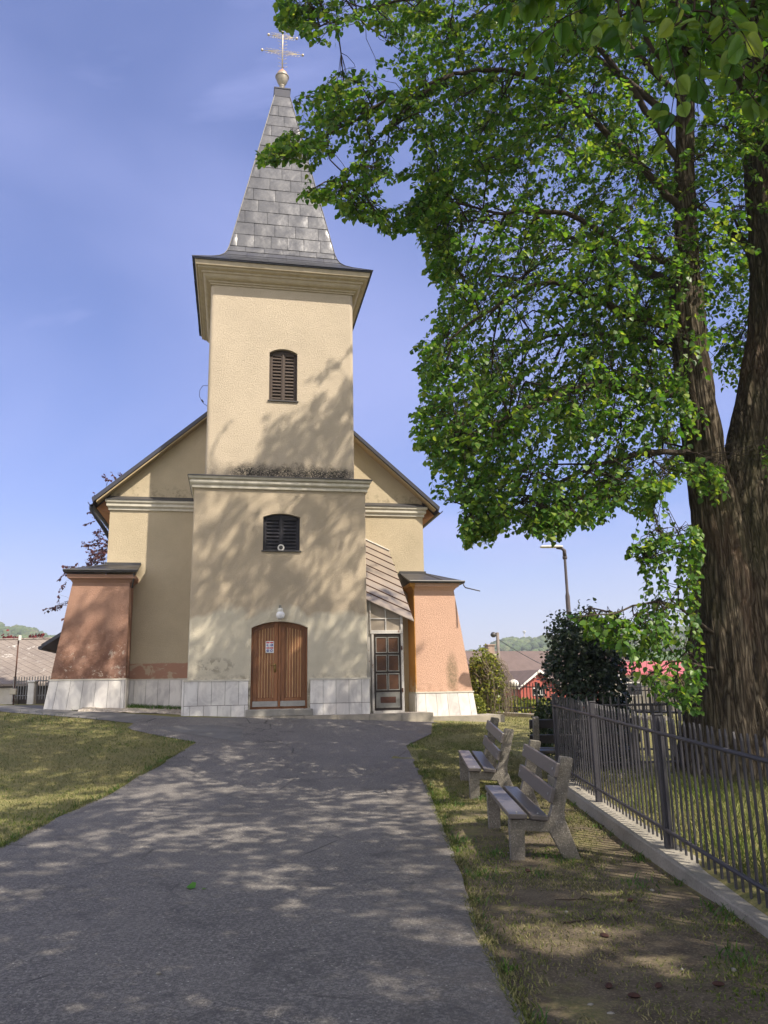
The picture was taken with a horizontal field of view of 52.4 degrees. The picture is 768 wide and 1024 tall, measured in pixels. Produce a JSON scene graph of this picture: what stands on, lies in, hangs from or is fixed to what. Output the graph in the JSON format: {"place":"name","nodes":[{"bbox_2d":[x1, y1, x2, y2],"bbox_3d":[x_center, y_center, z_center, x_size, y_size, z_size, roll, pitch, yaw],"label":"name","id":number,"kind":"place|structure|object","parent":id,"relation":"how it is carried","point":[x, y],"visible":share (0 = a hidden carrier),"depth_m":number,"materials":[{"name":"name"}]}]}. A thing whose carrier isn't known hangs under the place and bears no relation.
{"place":"outdoors","nodes":[
{"label":"outdoors","id":0,"kind":"place"},
{"bbox_2d":[0,717,525,1023],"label":"path","id":1,"kind":"structure","parent":0,"point":[284,842],"depth_m":6.18,"materials":[{"name":"grey asphalt"}]},
{"bbox_2d":[187,882,195,888],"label":"fallen leaf","id":2,"kind":"object","parent":1,"relation":"on","point":[192,885],"visible":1,"depth_m":6.49,"materials":[{"name":"green plant"}]},
{"bbox_2d":[230,711,433,721],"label":"pavement","id":3,"kind":"structure","parent":0,"point":[423,716],"depth_m":18.91,"materials":[{"name":"concrete"}]},
{"bbox_2d":[0,0,749,650],"label":"sky","id":4,"kind":"structure","parent":0,"point":[131,131],"materials":[{"name":"blue"}]},
{"bbox_2d":[0,649,767,1023],"bbox_3d":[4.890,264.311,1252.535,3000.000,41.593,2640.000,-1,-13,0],"label":"ground","id":5,"kind":"structure","parent":0,"point":[570,997],"depth_m":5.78,"materials":[{"name":"green plant"}]},
{"bbox_2d":[1,629,17,637],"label":"red shrub","id":6,"kind":"object","parent":5,"relation":"on","point":[9,636],"visible":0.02,"depth_m":40.54,"materials":[{"name":"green plant"}]},
{"bbox_2d":[10,635,21,704],"bbox_3d":[-11.800,5.206,24.973,0.220,2.477,0.127,-1,-13,0],"label":"meter post","id":7,"kind":"object","parent":5,"relation":"on","point":[13,692],"visible":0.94,"depth_m":24.98,"materials":[{"name":"metal"}]},
{"bbox_2d":[0,637,55,703],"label":"shed","id":8,"kind":"structure","parent":5,"relation":"on","point":[33,660],"depth_m":31.54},
{"bbox_2d":[12,676,49,701],"bbox_3d":[-11.646,5.868,25.901,2.056,0.850,0.080,-8,-15,29],"label":"metal fence","id":9,"kind":"object","parent":5,"relation":"on","point":[25,695],"visible":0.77,"depth_m":26.06,"materials":[{"name":"black metal"}]},
{"bbox_2d":[27,680,38,703],"bbox_3d":[-11.604,5.995,25.719,0.280,0.860,0.280,-1,-13,0],"label":"concrete post","id":10,"kind":"object","parent":5,"relation":"on","point":[31,693],"visible":0.79,"depth_m":25.65,"materials":[{"name":"white paint"}]},
{"bbox_2d":[29,633,44,637],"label":"red shrub","id":11,"kind":"object","parent":5,"relation":"on","point":[39,635],"visible":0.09,"depth_m":40.63,"materials":[{"name":"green plant"}]},
{"bbox_2d":[42,472,121,620],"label":"purple tree","id":12,"kind":"object","parent":5,"relation":"on","point":[101,553],"visible":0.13,"depth_m":40.02,"materials":[{"name":"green plant"}]},
{"bbox_2d":[0,705,243,741],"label":"footpath","id":13,"kind":"structure","parent":5,"relation":"on","point":[222,732],"depth_m":17.84,"materials":[{"name":"concrete"}]},
{"bbox_2d":[78,706,180,713],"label":"gravel","id":14,"kind":"structure","parent":5,"relation":"on","point":[137,710],"depth_m":18.90,"materials":[{"name":"grey gravel"}]},
{"bbox_2d":[126,703,180,708],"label":"weeds","id":15,"kind":"object","parent":14,"relation":"on","point":[149,706],"visible":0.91,"depth_m":19.64,"materials":[{"name":"green plant"}]},
{"bbox_2d":[38,31,479,716],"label":"church","id":16,"kind":"structure","parent":5,"relation":"on","point":[188,587],"depth_m":20.64,"materials":[{"name":"paint"}]},
{"bbox_2d":[266,641,273,652],"bbox_3d":[-2.816,3.330,19.236,0.200,0.285,0.011,1,-13,-11],"label":"notice","id":17,"kind":"object","parent":16,"relation":"attached to","point":[269,646],"visible":1,"depth_m":19.23,"materials":[{"name":"white paper"}]},
{"bbox_2d":[250,622,306,708],"bbox_3d":[-2.581,3.762,19.203,1.376,2.099,0.176,1,-13,-11],"label":"door","id":18,"kind":"structure","parent":16,"relation":"in","point":[278,678],"depth_m":19.18,"materials":[{"name":"brown wood"}]},
{"bbox_2d":[276,605,284,619],"bbox_3d":[-2.553,2.465,19.224,0.212,0.364,0.235,1,-13,-11],"label":"wall lamp","id":19,"kind":"object","parent":16,"relation":"attached to","point":[280,614],"visible":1,"depth_m":19.14,"materials":[{"name":"white glass"}]},
{"bbox_2d":[278,544,283,549],"bbox_3d":[-2.607,0.903,19.733,0.170,0.168,0.048,1,-13,-11],"label":"loudspeaker","id":20,"kind":"object","parent":16,"relation":"on","point":[280,546],"visible":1,"depth_m":19.71,"materials":[{"name":"white paint"}]},
{"bbox_2d":[261,515,300,551],"bbox_3d":[-2.612,0.543,19.861,1.000,0.987,0.240,1,-13,-11],"label":"window","id":21,"kind":"structure","parent":16,"relation":"in","point":[284,530],"depth_m":19.89,"materials":[{"name":"brown wood"}]},
{"bbox_2d":[268,351,298,402],"bbox_3d":[-2.723,-3.658,21.064,0.820,1.517,0.240,1,-13,-11],"label":"window","id":22,"kind":"structure","parent":16,"relation":"in","point":[282,364],"depth_m":21.09,"materials":[{"name":"brown wood"}]},
{"bbox_2d":[0,622,687,651],"bbox_3d":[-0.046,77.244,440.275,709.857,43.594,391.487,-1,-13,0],"label":"hill wood","id":23,"kind":"object","parent":5,"relation":"on","point":[529,643],"visible":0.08,"depth_m":345.63,"materials":[{"name":"green plant"}]},
{"bbox_2d":[433,713,504,721],"bbox_3d":[1.756,5.887,21.568,2.400,0.560,2.650,1,-13,-11],"label":"footing","id":24,"kind":"object","parent":5,"relation":"on","point":[481,717],"visible":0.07,"depth_m":20.45,"materials":[{"name":"concrete"}]},
{"bbox_2d":[474,694,486,713],"bbox_3d":[2.578,5.457,21.824,0.582,0.727,0.555,-1,-13,0],"label":"conifer shrub","id":25,"kind":"object","parent":5,"relation":"on","point":[479,701],"visible":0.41,"depth_m":21.72,"materials":[{"name":"green plant"}]},
{"bbox_2d":[458,717,513,798],"bbox_3d":[1.508,3.649,11.463,0.697,1.074,1.700,-1,-9,0],"label":"park bench","id":26,"kind":"object","parent":5,"relation":"on","point":[472,773],"visible":0.84,"depth_m":10.74,"materials":[{"name":"concrete"}]},
{"bbox_2d":[467,643,517,717],"bbox_3d":[3.162,5.075,23.434,1.681,2.258,1.365,-1,-13,0],"label":"climber bush","id":27,"kind":"object","parent":5,"relation":"on","point":[487,674],"visible":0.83,"depth_m":23.16,"materials":[{"name":"green plant"}]},
{"bbox_2d":[490,632,499,658],"bbox_3d":[5.095,7.339,35.131,0.444,3.835,0.273,3,-13,-17],"label":"floodlight post","id":28,"kind":"object","parent":5,"relation":"on","point":[494,634],"visible":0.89,"depth_m":35.45,"materials":[{"name":"white metal"}]},
{"bbox_2d":[499,640,540,663],"bbox_3d":[9.996,8.797,46.155,0.036,1.320,23.918,-6,-14,22],"label":"overhead wire","id":29,"kind":"object","parent":28,"relation":"attached to","point":[519,652],"visible":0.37,"depth_m":38.72,"materials":[{"name":"grey metal"}]},
{"bbox_2d":[254,0,767,785],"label":"linden tree","id":30,"kind":"object","parent":5,"relation":"on","point":[724,660],"visible":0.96,"depth_m":11.94,"materials":[{"name":"green plant"}]},
{"bbox_2d":[509,679,518,709],"bbox_3d":[4.873,6.920,29.172,0.400,1.291,0.400,-1,-13,0],"label":"garden lamp","id":31,"kind":"object","parent":5,"relation":"on","point":[511,681],"visible":0.55,"depth_m":29.16,"materials":[{"name":"white paint"}]},
{"bbox_2d":[497,696,531,712],"bbox_3d":[4.638,7.101,28.124,1.587,0.976,1.160,-1,-13,0],"label":"garden shrub","id":32,"kind":"object","parent":5,"relation":"on","point":[519,705],"visible":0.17,"depth_m":27.98,"materials":[{"name":"green plant"}]},
{"bbox_2d":[515,696,544,712],"bbox_3d":[5.443,7.112,28.101,1.592,0.958,1.189,-1,-13,0],"label":"garden shrub","id":33,"kind":"object","parent":5,"relation":"on","point":[532,704],"visible":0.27,"depth_m":27.90,"materials":[{"name":"green plant"}]},
{"bbox_2d":[485,739,580,859],"bbox_3d":[1.517,3.026,8.175,0.697,1.074,1.700,-1,-11,0],"label":"park bench","id":34,"kind":"object","parent":5,"relation":"on","point":[553,823],"visible":0.86,"depth_m":7.47,"materials":[{"name":"concrete"}]},
{"bbox_2d":[527,699,554,759],"bbox_3d":[2.995,4.085,14.640,0.616,1.120,0.613,-1,-13,0],"label":"box shrub","id":35,"kind":"object","parent":5,"relation":"on","point":[536,713],"visible":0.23,"depth_m":14.62,"materials":[{"name":"green plant"}]},
{"bbox_2d":[465,644,629,710],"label":"red house","id":36,"kind":"structure","parent":5,"relation":"on","point":[522,669],"depth_m":60.62,"materials":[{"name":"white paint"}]},
{"bbox_2d":[532,688,544,695],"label":"window","id":37,"kind":"structure","parent":36,"relation":"in","point":[541,691],"depth_m":54.48,"materials":[{"name":"white paint"}]},
{"bbox_2d":[540,545,572,694],"bbox_3d":[4.442,3.134,19.778,0.682,4.669,0.200,-1,-13,0],"label":"street lamp","id":38,"kind":"object","parent":5,"relation":"on","point":[567,595],"visible":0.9,"depth_m":20.10,"materials":[{"name":"metal"}]},
{"bbox_2d":[555,895,592,899],"bbox_3d":[1.441,2.944,5.948,0.284,0.028,0.059,-1,-13,0],"label":"twig","id":39,"kind":"object","parent":5,"relation":"on","point":[580,898],"visible":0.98,"depth_m":5.93,"materials":[{"name":"brown wood"}]},
{"bbox_2d":[563,916,594,922],"bbox_3d":[1.358,2.822,5.404,0.268,0.027,0.025,4,-14,-22],"label":"twig","id":40,"kind":"object","parent":5,"relation":"on","point":[578,920],"visible":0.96,"depth_m":5.39,"materials":[{"name":"brown wood"}]},
{"bbox_2d":[492,712,666,720],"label":"kerb wall","id":41,"kind":"structure","parent":5,"relation":"on","point":[525,715],"depth_m":25.23,"materials":[{"name":"concrete"}]},
{"bbox_2d":[486,680,665,714],"bbox_3d":[5.709,5.843,24.492,6.249,1.131,0.080,-11,-16,39],"label":"metal fence","id":42,"kind":"object","parent":41,"relation":"on","point":[537,700],"visible":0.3,"depth_m":25.11,"materials":[{"name":"metal"}]},
{"bbox_2d":[529,715,642,778],"bbox_3d":[3.135,3.728,12.195,1.700,1.074,0.697,-2,-13,3],"label":"park bench","id":43,"kind":"object","parent":5,"relation":"on","point":[536,723],"visible":0.32,"depth_m":12.15,"materials":[{"name":"wood"}]},
{"bbox_2d":[533,597,641,772],"bbox_3d":[3.561,3.058,13.697,1.860,3.084,1.510,-1,-13,0],"label":"ivy bush","id":44,"kind":"object","parent":5,"relation":"on","point":[574,668],"visible":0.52,"depth_m":13.45,"materials":[{"name":"green plant"}]},
{"bbox_2d":[600,933,608,937],"bbox_3d":[1.431,2.747,5.065,0.063,0.028,0.044,-7,-14,23],"label":"pine cone","id":45,"kind":"object","parent":5,"relation":"on","point":[606,935],"visible":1,"depth_m":5.05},
{"bbox_2d":[605,982,612,988],"bbox_3d":[1.216,2.562,4.223,0.044,0.028,0.068,-8,-14,28],"label":"pine cone","id":46,"kind":"object","parent":5,"relation":"on","point":[608,985],"visible":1,"depth_m":4.21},
{"bbox_2d":[490,0,767,156],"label":"linden tree","id":47,"kind":"object","parent":5,"relation":"on","point":[685,46],"visible":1,"depth_m":3.63,"materials":[{"name":"green plant"}]},
{"bbox_2d":[627,992,640,998],"bbox_3d":[1.309,2.530,4.084,0.068,0.028,0.044,-6,-14,23],"label":"pine cone","id":48,"kind":"object","parent":5,"relation":"on","point":[634,995],"visible":1,"depth_m":4.08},
{"bbox_2d":[586,772,682,777],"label":"kerb wall","id":49,"kind":"structure","parent":5,"relation":"on","point":[635,773],"depth_m":11.64,"materials":[{"name":"concrete"}]},
{"bbox_2d":[559,695,686,771],"bbox_3d":[6.123,3.334,11.831,6.880,1.220,0.080,-1,-13,0],"label":"metal fence","id":50,"kind":"object","parent":49,"relation":"on","point":[650,704],"visible":0.29,"depth_m":11.88,"materials":[{"name":"metal"}]},
{"bbox_2d":[622,705,681,756],"bbox_3d":[6.133,4.171,14.823,3.116,1.119,0.080,-3,-13,7],"label":"metal fence","id":51,"kind":"object","parent":5,"relation":"on","point":[670,712],"visible":0.07,"depth_m":14.96,"materials":[{"name":"grey metal"}]},
{"bbox_2d":[624,685,681,720],"bbox_3d":[9.435,5.075,20.361,0.080,1.207,8.256,7,-15,-31],"label":"metal fence","id":52,"kind":"object","parent":5,"relation":"on","point":[649,700],"visible":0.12,"depth_m":23.04,"materials":[{"name":"metal"}]},
{"bbox_2d":[547,774,767,937],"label":"kerb wall","id":53,"kind":"structure","parent":5,"relation":"on","point":[678,864],"depth_m":6.96,"materials":[{"name":"concrete"}]},
{"bbox_2d":[551,694,767,907],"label":"metal fence","id":54,"kind":"object","parent":53,"relation":"on","point":[658,734],"visible":0.93,"depth_m":7.14,"materials":[{"name":"metal"}]},
{"bbox_2d":[654,982,662,988],"bbox_3d":[1.479,2.550,4.205,0.044,0.028,0.068,-11,-16,37],"label":"pine cone","id":55,"kind":"object","parent":5,"relation":"on","point":[657,985],"visible":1,"depth_m":4.19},
{"bbox_2d":[712,981,724,986],"bbox_3d":[1.801,2.541,4.204,0.068,0.028,0.044,-4,-13,14],"label":"pine cone","id":56,"kind":"object","parent":5,"relation":"on","point":[718,983],"visible":1,"depth_m":4.19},
{"bbox_2d":[598,660,684,710],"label":"pale building","id":57,"kind":"structure","parent":0,"point":[649,667],"depth_m":45.80,"materials":[{"name":"white paint"}]},
{"bbox_2d":[627,682,642,695],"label":"window","id":58,"kind":"structure","parent":57,"relation":"in","point":[638,683],"depth_m":45.78,"materials":[{"name":"white paint"}]},
{"bbox_2d":[571,766,767,883],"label":"tall grass","id":59,"kind":"structure","parent":0,"point":[761,819],"depth_m":8.70,"materials":[{"name":"green plant"}]}
]}

